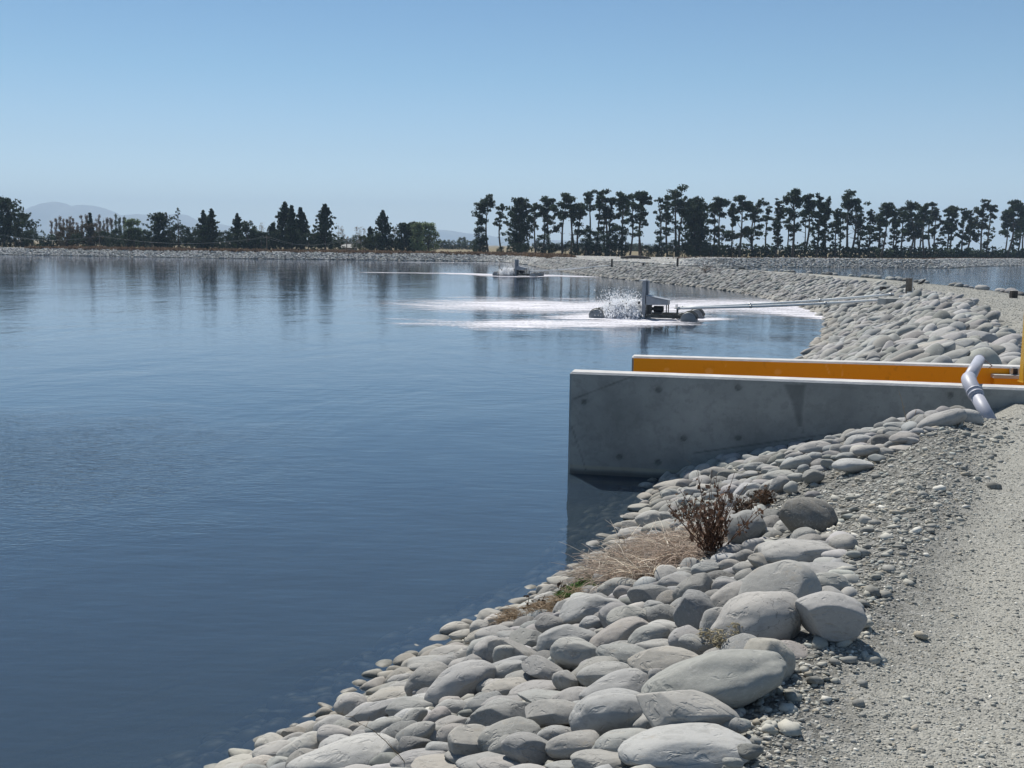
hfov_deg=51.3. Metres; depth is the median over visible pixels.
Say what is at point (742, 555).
boulder
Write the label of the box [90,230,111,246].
bush
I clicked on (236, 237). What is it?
bush
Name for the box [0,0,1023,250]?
sky
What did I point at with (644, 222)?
pine tree
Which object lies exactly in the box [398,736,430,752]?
boulder
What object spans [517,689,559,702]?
boulder
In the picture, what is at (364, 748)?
boulder
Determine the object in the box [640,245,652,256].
bush
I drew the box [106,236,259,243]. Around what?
power wire
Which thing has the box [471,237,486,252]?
bush
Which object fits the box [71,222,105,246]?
broad tree
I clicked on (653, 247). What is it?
hedge
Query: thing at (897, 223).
pine tree
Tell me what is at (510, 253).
dry grass
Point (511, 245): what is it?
bush
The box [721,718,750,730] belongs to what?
boulder
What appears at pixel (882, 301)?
concrete block
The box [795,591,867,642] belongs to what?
boulder
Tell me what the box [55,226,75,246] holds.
broad tree
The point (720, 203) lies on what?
pine tree
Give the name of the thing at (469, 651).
boulder
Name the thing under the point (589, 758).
boulder
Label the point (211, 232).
conifer tree
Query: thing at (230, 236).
bush
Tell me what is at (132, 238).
bush
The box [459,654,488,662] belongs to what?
boulder
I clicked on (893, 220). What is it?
pine tree
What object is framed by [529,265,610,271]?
mooring pipe
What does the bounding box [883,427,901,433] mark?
boulder
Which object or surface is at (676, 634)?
boulder
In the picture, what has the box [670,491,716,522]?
dead weed
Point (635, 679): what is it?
boulder
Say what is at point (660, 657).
boulder
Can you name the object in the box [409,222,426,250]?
willow tree
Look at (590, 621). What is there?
boulder
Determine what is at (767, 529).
boulder
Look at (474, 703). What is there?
boulder
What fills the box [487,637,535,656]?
boulder
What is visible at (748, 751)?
boulder
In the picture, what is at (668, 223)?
pine tree
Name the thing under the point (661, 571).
boulder
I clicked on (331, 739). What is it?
boulder
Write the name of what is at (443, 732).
boulder
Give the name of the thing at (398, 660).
boulder
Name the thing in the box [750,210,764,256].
pine tree
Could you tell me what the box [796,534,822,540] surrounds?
boulder
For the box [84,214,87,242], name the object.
poplar tree
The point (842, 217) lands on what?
pine tree
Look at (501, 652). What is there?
boulder
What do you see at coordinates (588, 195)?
pine tree
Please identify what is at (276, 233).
bush
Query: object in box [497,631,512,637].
boulder
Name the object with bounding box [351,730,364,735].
boulder
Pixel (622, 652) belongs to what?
boulder
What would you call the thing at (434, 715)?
boulder
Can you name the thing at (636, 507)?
boulder
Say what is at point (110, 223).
poplar tree
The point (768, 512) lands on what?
boulder
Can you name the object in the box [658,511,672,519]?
boulder
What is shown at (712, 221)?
pine tree
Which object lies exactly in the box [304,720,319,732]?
boulder
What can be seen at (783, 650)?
boulder
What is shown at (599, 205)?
pine tree
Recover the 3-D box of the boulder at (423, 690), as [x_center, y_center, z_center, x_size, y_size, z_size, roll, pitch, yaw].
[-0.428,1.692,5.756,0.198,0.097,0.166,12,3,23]
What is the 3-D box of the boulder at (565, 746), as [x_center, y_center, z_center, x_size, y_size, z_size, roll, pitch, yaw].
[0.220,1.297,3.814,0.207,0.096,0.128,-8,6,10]
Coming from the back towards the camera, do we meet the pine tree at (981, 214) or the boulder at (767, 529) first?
the pine tree at (981, 214)
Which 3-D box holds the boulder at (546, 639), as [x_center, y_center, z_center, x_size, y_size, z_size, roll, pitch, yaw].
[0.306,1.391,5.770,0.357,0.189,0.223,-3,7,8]
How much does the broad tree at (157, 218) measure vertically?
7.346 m
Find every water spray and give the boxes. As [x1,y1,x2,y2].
[497,262,514,275]
[585,286,652,319]
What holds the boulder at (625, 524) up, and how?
on the ground at (973, 609)
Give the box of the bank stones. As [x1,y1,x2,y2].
[0,247,1023,267]
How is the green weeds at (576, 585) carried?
on the river stones
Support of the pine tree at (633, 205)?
on the ground at (973, 609)
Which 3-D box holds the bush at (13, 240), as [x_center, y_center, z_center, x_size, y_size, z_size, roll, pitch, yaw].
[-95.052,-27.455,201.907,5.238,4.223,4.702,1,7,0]
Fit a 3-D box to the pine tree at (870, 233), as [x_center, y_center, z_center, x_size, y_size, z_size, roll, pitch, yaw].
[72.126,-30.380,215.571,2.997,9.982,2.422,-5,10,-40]
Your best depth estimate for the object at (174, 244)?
203.12 m
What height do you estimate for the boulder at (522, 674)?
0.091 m
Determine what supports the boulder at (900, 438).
on the ground at (973, 609)
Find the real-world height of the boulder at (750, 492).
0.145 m
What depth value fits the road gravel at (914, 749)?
4.25 m
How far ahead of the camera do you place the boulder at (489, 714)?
4.38 m
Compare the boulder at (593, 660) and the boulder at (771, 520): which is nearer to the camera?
the boulder at (593, 660)
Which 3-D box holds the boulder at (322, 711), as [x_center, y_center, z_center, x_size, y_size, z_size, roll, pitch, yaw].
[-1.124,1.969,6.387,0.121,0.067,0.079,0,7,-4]
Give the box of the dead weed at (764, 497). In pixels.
[750,484,776,504]
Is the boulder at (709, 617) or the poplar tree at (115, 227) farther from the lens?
the poplar tree at (115, 227)
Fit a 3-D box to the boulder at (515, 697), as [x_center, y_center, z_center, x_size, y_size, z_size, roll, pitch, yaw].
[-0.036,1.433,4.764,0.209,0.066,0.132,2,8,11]
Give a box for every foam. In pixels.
[366,262,592,276]
[415,298,825,330]
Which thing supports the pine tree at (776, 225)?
on the ground at (973, 609)
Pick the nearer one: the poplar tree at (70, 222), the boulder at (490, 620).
the boulder at (490, 620)
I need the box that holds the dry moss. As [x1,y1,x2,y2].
[697,622,742,648]
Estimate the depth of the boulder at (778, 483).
9.59 m
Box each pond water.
[0,255,827,767]
[727,266,1023,291]
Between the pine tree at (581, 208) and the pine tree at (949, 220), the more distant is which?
the pine tree at (949, 220)
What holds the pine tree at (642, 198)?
on the ground at (973, 609)
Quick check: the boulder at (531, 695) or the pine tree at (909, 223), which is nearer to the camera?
the boulder at (531, 695)
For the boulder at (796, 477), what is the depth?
9.74 m
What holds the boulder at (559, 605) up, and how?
on the ground at (973, 609)
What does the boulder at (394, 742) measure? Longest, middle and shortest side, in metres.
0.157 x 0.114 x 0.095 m
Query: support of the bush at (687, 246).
on the ground at (973, 609)
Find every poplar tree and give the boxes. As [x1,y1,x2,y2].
[49,220,52,236]
[53,218,57,245]
[58,215,61,236]
[68,216,72,229]
[79,215,83,244]
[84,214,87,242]
[97,214,101,231]
[105,217,109,238]
[109,218,112,243]
[113,213,118,236]
[117,217,122,236]
[122,216,125,231]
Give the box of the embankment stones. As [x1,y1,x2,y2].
[529,257,820,296]
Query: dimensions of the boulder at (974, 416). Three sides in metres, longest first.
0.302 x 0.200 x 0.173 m
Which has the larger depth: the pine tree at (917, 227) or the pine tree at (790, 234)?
the pine tree at (917, 227)
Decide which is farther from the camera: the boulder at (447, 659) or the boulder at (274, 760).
the boulder at (447, 659)
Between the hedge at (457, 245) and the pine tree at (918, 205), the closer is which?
the pine tree at (918, 205)
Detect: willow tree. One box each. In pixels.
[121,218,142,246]
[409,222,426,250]
[419,221,441,251]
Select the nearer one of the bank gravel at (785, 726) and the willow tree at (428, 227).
the bank gravel at (785, 726)
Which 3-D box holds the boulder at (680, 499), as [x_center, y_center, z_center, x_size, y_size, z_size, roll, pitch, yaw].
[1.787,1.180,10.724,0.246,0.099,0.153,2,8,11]
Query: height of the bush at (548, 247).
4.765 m
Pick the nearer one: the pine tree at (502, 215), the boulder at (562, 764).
the boulder at (562, 764)
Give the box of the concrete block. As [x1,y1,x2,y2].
[877,298,904,304]
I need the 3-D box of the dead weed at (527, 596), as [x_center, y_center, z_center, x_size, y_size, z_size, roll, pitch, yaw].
[0.147,1.554,7.442,0.185,0.179,0.100,-1,8,-12]
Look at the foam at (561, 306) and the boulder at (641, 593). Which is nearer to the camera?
the boulder at (641, 593)
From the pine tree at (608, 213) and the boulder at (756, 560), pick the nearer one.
the boulder at (756, 560)
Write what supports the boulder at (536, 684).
on the ground at (973, 609)
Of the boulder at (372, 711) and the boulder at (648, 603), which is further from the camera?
the boulder at (648, 603)
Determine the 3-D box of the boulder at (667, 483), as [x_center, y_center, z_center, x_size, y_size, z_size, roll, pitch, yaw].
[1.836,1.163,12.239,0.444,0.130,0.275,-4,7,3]
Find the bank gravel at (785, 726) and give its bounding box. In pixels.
[722,415,1023,767]
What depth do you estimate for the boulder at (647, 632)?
5.16 m
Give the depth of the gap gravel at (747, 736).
5.25 m
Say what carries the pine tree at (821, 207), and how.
on the ground at (973, 609)
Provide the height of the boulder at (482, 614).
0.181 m
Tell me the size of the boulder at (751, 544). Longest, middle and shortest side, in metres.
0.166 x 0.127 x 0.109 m
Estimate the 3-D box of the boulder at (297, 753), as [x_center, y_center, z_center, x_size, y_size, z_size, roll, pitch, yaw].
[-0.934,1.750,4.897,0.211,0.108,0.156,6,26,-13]
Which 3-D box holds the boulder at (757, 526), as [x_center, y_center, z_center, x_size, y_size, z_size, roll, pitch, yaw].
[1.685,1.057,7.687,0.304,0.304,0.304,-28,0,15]
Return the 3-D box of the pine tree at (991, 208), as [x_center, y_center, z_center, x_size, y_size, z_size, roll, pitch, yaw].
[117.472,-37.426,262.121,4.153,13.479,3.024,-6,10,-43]
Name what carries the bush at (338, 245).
on the ground at (973, 609)
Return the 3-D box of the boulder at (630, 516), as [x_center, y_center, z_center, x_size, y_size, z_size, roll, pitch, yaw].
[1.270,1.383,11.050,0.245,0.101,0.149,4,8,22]
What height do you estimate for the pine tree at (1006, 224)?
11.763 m
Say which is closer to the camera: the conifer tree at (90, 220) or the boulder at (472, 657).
the boulder at (472, 657)
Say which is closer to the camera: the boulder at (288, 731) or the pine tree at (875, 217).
the boulder at (288, 731)
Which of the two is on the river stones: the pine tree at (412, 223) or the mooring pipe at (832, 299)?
the mooring pipe at (832, 299)
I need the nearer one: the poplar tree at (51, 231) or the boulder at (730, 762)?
the boulder at (730, 762)
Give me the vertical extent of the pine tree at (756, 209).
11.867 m
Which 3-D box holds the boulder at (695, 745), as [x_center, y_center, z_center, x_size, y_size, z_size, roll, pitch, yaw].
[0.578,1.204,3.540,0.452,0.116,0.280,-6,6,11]
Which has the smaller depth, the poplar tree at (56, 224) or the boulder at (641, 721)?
the boulder at (641, 721)
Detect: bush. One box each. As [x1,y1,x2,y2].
[0,230,22,247]
[21,230,43,246]
[67,232,88,246]
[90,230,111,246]
[108,229,128,246]
[116,233,136,246]
[121,228,148,246]
[135,229,152,246]
[142,230,161,247]
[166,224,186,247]
[180,227,201,247]
[188,229,207,248]
[213,236,224,247]
[217,230,236,248]
[223,233,240,248]
[253,231,269,248]
[261,231,276,249]
[270,229,288,248]
[289,230,306,250]
[299,232,315,249]
[309,232,328,249]
[316,236,333,249]
[326,235,345,249]
[350,234,372,249]
[365,233,385,250]
[384,234,398,250]
[470,226,488,251]
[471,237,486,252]
[496,246,506,251]
[506,243,517,252]
[514,243,529,252]
[535,233,554,253]
[548,243,561,252]
[563,241,579,255]
[577,238,594,255]
[584,230,605,255]
[599,232,617,255]
[608,230,629,256]
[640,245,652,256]
[646,248,661,256]
[654,236,667,256]
[664,239,682,256]
[677,242,694,256]
[690,241,708,256]
[703,237,720,256]
[710,244,726,256]
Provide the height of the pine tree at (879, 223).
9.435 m
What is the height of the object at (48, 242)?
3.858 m
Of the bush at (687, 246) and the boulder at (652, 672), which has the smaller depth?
the boulder at (652, 672)
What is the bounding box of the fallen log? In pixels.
[620,254,650,258]
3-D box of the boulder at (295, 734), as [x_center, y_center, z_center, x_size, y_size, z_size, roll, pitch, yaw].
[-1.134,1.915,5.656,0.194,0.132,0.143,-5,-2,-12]
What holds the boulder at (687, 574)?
on the ground at (973, 609)
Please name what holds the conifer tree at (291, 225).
on the ground at (973, 609)
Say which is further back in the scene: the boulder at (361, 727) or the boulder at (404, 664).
the boulder at (404, 664)
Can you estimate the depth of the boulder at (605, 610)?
5.95 m
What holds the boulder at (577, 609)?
on the ground at (973, 609)
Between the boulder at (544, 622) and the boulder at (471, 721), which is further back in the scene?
the boulder at (544, 622)
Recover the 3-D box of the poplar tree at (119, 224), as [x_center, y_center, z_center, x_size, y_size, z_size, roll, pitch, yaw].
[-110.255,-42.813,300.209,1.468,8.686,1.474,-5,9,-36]
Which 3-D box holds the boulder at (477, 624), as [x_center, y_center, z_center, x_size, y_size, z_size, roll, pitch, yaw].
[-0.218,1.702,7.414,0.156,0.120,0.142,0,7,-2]
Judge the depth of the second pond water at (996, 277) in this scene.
131.88 m
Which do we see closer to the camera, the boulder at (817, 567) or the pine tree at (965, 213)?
the boulder at (817, 567)
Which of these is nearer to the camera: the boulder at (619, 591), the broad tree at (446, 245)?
the boulder at (619, 591)
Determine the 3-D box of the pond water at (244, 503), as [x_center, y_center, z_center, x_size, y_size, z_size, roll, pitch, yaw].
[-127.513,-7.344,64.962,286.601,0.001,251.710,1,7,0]
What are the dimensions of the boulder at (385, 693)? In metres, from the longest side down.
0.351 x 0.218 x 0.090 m
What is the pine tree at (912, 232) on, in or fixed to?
on the ground at (973, 609)
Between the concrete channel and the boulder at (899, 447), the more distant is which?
the concrete channel
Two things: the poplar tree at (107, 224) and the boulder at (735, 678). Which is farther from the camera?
the poplar tree at (107, 224)
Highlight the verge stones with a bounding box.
[646,262,1023,295]
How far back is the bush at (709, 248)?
202.16 m
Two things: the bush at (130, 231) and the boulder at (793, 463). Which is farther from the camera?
the bush at (130, 231)
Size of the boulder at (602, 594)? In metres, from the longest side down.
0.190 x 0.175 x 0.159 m
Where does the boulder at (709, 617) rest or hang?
on the ground at (973, 609)
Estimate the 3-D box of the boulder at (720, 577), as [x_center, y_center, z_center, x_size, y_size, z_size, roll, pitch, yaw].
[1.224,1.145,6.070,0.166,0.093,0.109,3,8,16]
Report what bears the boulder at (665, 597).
on the ground at (973, 609)
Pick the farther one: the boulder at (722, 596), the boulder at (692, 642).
the boulder at (722, 596)
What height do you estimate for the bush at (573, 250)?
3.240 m
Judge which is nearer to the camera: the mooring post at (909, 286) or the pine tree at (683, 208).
the mooring post at (909, 286)
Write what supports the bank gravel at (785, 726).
on the ground at (973, 609)
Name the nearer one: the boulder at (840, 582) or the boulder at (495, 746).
the boulder at (495, 746)
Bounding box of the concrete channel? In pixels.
[568,355,1023,477]
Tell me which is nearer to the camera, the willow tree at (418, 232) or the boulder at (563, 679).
the boulder at (563, 679)
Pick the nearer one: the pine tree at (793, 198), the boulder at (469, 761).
the boulder at (469, 761)
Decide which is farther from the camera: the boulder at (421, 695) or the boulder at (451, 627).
the boulder at (451, 627)
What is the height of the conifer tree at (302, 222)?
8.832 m
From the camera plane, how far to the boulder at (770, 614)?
4.59 m
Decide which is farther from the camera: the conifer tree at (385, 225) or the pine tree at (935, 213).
the pine tree at (935, 213)
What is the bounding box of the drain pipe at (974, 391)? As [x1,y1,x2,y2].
[961,354,996,418]
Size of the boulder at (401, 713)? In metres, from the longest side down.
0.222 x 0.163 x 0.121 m
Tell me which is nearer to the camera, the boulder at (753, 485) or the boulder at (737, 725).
the boulder at (737, 725)
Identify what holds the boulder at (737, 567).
on the ground at (973, 609)
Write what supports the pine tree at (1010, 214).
on the ground at (973, 609)
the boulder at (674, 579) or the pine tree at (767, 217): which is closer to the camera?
the boulder at (674, 579)
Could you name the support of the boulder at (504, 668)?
on the ground at (973, 609)
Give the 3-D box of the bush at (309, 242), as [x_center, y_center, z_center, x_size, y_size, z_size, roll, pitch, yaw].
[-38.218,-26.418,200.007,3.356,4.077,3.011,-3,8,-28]
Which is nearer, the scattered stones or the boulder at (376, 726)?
the boulder at (376, 726)
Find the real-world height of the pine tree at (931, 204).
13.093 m
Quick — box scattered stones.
[562,256,729,264]
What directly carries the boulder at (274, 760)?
on the ground at (973, 609)
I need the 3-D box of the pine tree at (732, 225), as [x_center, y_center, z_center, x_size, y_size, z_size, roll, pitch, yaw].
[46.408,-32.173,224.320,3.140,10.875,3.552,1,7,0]
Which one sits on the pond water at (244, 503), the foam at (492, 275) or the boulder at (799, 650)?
the foam at (492, 275)
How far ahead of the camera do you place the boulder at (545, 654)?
5.67 m
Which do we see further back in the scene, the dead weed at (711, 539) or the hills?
the hills
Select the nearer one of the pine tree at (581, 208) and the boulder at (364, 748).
the boulder at (364, 748)
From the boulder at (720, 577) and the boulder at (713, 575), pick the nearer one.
the boulder at (720, 577)
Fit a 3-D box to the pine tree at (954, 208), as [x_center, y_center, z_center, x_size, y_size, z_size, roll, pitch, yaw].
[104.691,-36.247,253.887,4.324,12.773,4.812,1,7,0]
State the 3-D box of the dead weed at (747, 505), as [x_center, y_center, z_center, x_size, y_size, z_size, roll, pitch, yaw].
[1.889,1.022,8.713,0.202,0.334,0.322,-3,8,-27]
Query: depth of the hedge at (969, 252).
235.91 m
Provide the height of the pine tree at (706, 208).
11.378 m
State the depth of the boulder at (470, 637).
7.07 m
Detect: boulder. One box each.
[215,754,251,767]
[223,762,243,767]
[239,755,271,767]
[252,740,290,757]
[254,732,282,747]
[266,756,287,767]
[276,731,319,756]
[280,732,303,739]
[281,726,304,736]
[285,748,313,767]
[286,733,391,767]
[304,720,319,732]
[313,714,344,730]
[314,707,332,716]
[317,724,352,742]
[318,734,348,747]
[332,719,354,727]
[333,692,367,715]
[344,699,393,722]
[347,721,368,730]
[350,721,371,735]
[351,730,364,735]
[364,716,401,732]
[367,686,405,701]
[381,738,400,753]
[384,667,410,683]
[384,720,416,737]
[385,696,435,716]
[387,673,410,682]
[389,681,406,686]
[390,748,445,767]
[393,653,415,665]
[394,708,430,717]
[395,721,435,741]
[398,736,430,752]
[401,656,414,666]
[401,707,427,721]
[404,661,448,695]
[407,655,441,670]
[411,753,457,767]
[412,693,424,697]
[415,687,428,694]
[422,706,451,722]
[424,659,496,705]
[425,741,448,751]
[429,645,466,654]
[429,730,436,740]
[430,654,457,665]
[435,699,466,713]
[435,715,467,725]
[436,723,464,742]
[438,696,461,703]
[439,621,469,633]
[444,750,467,763]
[447,724,486,754]
[448,629,469,639]
[448,657,465,666]
[455,751,504,767]
[457,650,466,657]
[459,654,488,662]
[463,691,501,710]
[465,628,482,644]
[466,635,493,655]
[467,718,477,723]
[469,619,489,632]
[470,700,529,725]
[472,636,498,662]
[474,625,513,638]
[476,608,501,619]
[476,678,490,692]
[476,756,521,767]
[477,716,540,751]
[481,677,526,695]
[481,695,523,705]
[484,679,498,685]
[485,698,510,704]
[487,615,501,623]
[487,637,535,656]
[488,734,509,753]
[492,645,513,662]
[492,655,527,665]
[495,660,521,678]
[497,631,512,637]
[501,732,553,764]
[505,670,539,680]
[508,680,558,694]
[509,628,541,646]
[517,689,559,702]
[519,620,536,627]
[521,655,563,679]
[525,699,576,726]
[532,650,549,658]
[533,591,554,601]
[535,614,563,632]
[536,584,552,592]
[536,585,562,595]
[536,624,596,651]
[537,725,570,740]
[545,729,599,759]
[545,760,572,767]
[550,637,596,670]
[551,571,567,576]
[551,686,586,701]
[552,670,577,690]
[555,597,571,611]
[559,594,620,624]
[569,688,642,735]
[570,749,627,767]
[571,656,618,685]
[576,661,630,686]
[579,615,602,628]
[579,668,648,698]
[589,616,648,646]
[592,573,604,584]
[592,728,646,751]
[593,593,608,597]
[596,643,645,663]
[597,577,635,595]
[598,602,625,627]
[606,539,637,552]
[606,605,647,624]
[609,640,627,643]
[613,585,631,598]
[617,526,641,538]
[618,722,751,767]
[622,512,639,519]
[622,521,638,527]
[627,503,649,511]
[627,584,671,603]
[627,624,669,643]
[627,645,698,673]
[631,713,651,728]
[634,638,668,649]
[635,511,661,526]
[636,690,739,727]
[641,521,671,533]
[641,649,787,708]
[643,600,663,607]
[646,604,674,622]
[648,619,677,633]
[648,668,661,678]
[653,479,681,489]
[654,565,677,580]
[655,590,673,604]
[657,573,687,586]
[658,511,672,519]
[660,489,678,497]
[668,625,699,646]
[670,597,680,607]
[672,573,712,599]
[673,589,714,629]
[674,571,691,576]
[677,496,694,505]
[678,634,715,654]
[691,561,720,574]
[699,607,721,646]
[703,647,720,653]
[705,589,718,596]
[708,570,734,579]
[709,591,801,646]
[710,581,741,606]
[711,578,733,589]
[713,576,736,581]
[716,544,741,553]
[718,559,739,569]
[721,633,756,649]
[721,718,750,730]
[722,757,743,767]
[723,494,744,506]
[725,510,765,544]
[729,717,748,732]
[732,561,753,572]
[734,567,755,580]
[736,549,753,561]
[737,743,763,759]
[738,560,821,598]
[741,538,764,550]
[743,462,763,471]
[743,482,760,490]
[744,637,795,681]
[746,489,779,501]
[748,552,769,567]
[757,509,778,517]
[757,539,834,562]
[762,470,793,479]
[763,515,779,527]
[764,527,775,533]
[768,476,789,493]
[773,520,788,532]
[779,455,811,469]
[779,497,837,532]
[781,640,807,659]
[786,473,802,481]
[790,527,818,538]
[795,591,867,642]
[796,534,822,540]
[798,441,831,453]
[802,469,824,483]
[803,562,852,572]
[807,452,822,460]
[810,465,828,470]
[816,572,851,590]
[821,586,843,593]
[828,534,857,549]
[829,444,843,452]
[832,458,873,471]
[844,434,870,444]
[845,429,868,438]
[853,445,879,456]
[868,427,884,432]
[871,434,889,444]
[877,447,895,455]
[883,422,904,427]
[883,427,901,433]
[889,432,919,443]
[889,444,911,451]
[916,408,966,427]
[918,339,950,347]
[941,341,955,352]
[964,409,983,424]
[966,330,997,341]
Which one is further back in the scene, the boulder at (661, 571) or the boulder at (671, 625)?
the boulder at (661, 571)
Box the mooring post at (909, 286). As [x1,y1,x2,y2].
[899,278,914,296]
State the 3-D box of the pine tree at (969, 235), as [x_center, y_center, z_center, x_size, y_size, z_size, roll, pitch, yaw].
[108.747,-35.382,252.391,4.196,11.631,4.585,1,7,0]
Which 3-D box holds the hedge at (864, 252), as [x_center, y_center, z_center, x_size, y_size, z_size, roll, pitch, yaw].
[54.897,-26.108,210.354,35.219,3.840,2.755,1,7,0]
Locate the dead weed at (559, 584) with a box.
[557,581,566,592]
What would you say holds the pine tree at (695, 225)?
on the ground at (973, 609)
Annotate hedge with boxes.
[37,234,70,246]
[71,235,434,248]
[430,240,479,249]
[531,241,682,251]
[706,242,878,257]
[876,244,1023,257]
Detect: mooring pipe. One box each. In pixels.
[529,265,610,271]
[677,297,898,309]
[680,293,893,306]
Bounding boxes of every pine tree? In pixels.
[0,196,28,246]
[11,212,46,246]
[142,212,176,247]
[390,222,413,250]
[404,221,425,251]
[471,194,495,251]
[492,203,505,251]
[500,197,538,251]
[526,203,539,251]
[532,195,559,249]
[537,211,548,249]
[549,192,576,253]
[567,195,591,255]
[583,189,596,232]
[593,188,621,253]
[595,195,604,254]
[596,206,608,247]
[608,191,635,256]
[618,199,646,254]
[634,191,652,255]
[634,212,648,254]
[653,197,670,252]
[662,195,673,256]
[662,218,671,242]
[664,184,696,256]
[678,196,711,255]
[700,201,709,256]
[704,206,724,256]
[708,196,734,246]
[725,195,755,256]
[725,207,740,252]
[735,198,769,256]
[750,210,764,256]
[762,206,773,249]
[770,197,785,256]
[781,188,808,257]
[782,216,792,246]
[798,216,813,250]
[800,193,817,257]
[809,192,826,257]
[819,196,833,256]
[827,208,844,257]
[834,212,845,254]
[835,189,872,252]
[851,211,866,256]
[854,207,867,246]
[860,209,876,255]
[873,216,886,252]
[873,216,889,248]
[875,202,897,257]
[887,209,900,249]
[895,217,900,244]
[896,208,914,249]
[900,200,926,257]
[907,206,932,250]
[912,204,920,248]
[917,204,930,257]
[924,202,939,249]
[928,208,945,248]
[941,209,958,248]
[942,205,959,249]
[954,208,973,250]
[963,210,980,247]
[967,198,995,249]
[985,204,998,253]
[998,217,1017,248]
[1001,199,1023,257]
[1009,205,1023,250]
[1011,221,1023,247]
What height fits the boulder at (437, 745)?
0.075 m
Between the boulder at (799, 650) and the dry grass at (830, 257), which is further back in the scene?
the dry grass at (830, 257)
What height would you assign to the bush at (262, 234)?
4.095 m
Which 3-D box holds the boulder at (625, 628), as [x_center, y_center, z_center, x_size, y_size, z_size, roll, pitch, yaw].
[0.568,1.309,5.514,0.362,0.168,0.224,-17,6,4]
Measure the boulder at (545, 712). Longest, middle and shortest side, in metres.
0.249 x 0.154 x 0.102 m
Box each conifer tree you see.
[84,212,94,245]
[194,210,216,248]
[200,208,225,248]
[228,213,246,248]
[266,222,279,248]
[269,201,297,244]
[284,205,300,249]
[295,207,309,247]
[308,203,343,249]
[361,226,377,249]
[370,209,398,250]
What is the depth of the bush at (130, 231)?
199.80 m
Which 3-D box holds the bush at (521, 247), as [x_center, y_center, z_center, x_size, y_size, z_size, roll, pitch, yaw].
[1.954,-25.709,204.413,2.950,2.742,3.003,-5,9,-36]
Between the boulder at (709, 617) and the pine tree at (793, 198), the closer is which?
the boulder at (709, 617)
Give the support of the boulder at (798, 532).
on the ground at (973, 609)
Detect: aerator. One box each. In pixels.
[492,259,543,276]
[589,279,704,321]
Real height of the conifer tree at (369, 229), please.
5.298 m
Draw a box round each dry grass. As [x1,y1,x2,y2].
[24,244,576,258]
[485,584,591,625]
[540,517,727,593]
[661,256,1020,258]
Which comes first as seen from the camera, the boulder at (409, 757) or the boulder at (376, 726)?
the boulder at (409, 757)
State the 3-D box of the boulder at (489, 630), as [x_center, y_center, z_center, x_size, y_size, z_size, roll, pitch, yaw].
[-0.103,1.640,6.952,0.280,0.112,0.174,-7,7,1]
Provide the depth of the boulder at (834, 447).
10.43 m
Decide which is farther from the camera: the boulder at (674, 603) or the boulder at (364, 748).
the boulder at (674, 603)
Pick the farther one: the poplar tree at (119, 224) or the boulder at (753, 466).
the poplar tree at (119, 224)
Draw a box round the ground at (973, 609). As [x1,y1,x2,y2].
[1,239,1023,767]
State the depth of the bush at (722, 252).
203.80 m
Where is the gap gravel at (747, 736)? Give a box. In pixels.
[366,421,905,763]
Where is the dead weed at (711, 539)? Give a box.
[667,469,770,557]
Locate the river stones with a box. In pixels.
[204,276,1021,767]
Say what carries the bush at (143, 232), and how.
on the ground at (973, 609)
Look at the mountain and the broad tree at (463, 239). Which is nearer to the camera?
the broad tree at (463, 239)
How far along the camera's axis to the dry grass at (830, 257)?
172.36 m
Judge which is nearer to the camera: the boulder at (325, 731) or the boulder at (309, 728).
the boulder at (325, 731)
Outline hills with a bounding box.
[343,230,769,248]
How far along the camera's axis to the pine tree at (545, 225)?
215.93 m
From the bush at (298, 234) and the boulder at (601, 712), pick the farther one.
the bush at (298, 234)
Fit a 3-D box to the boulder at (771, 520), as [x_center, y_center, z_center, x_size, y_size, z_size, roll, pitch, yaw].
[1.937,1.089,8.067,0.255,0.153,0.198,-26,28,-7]
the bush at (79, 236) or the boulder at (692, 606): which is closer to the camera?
the boulder at (692, 606)
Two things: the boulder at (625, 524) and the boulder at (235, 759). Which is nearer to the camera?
the boulder at (235, 759)
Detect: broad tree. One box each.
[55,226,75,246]
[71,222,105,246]
[235,220,262,248]
[440,240,451,248]
[458,237,467,248]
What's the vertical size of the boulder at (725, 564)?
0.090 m
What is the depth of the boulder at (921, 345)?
17.81 m
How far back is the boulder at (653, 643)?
5.08 m
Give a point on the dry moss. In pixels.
(714, 640)
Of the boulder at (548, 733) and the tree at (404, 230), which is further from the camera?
the tree at (404, 230)
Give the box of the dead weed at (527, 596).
[521,595,545,609]
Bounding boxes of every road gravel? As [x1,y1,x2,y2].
[745,404,1023,767]
[869,281,1023,333]
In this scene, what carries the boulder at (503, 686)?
on the ground at (973, 609)
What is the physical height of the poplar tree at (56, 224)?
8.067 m
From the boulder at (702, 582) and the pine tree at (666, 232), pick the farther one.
the pine tree at (666, 232)
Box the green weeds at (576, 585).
[552,573,595,599]
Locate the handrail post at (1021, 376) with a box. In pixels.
[1017,319,1023,382]
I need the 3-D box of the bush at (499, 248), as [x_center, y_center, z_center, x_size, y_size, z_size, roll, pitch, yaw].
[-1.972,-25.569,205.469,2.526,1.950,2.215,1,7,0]
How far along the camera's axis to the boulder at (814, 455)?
10.39 m
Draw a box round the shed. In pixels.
[340,244,356,250]
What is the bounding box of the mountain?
[1,202,263,241]

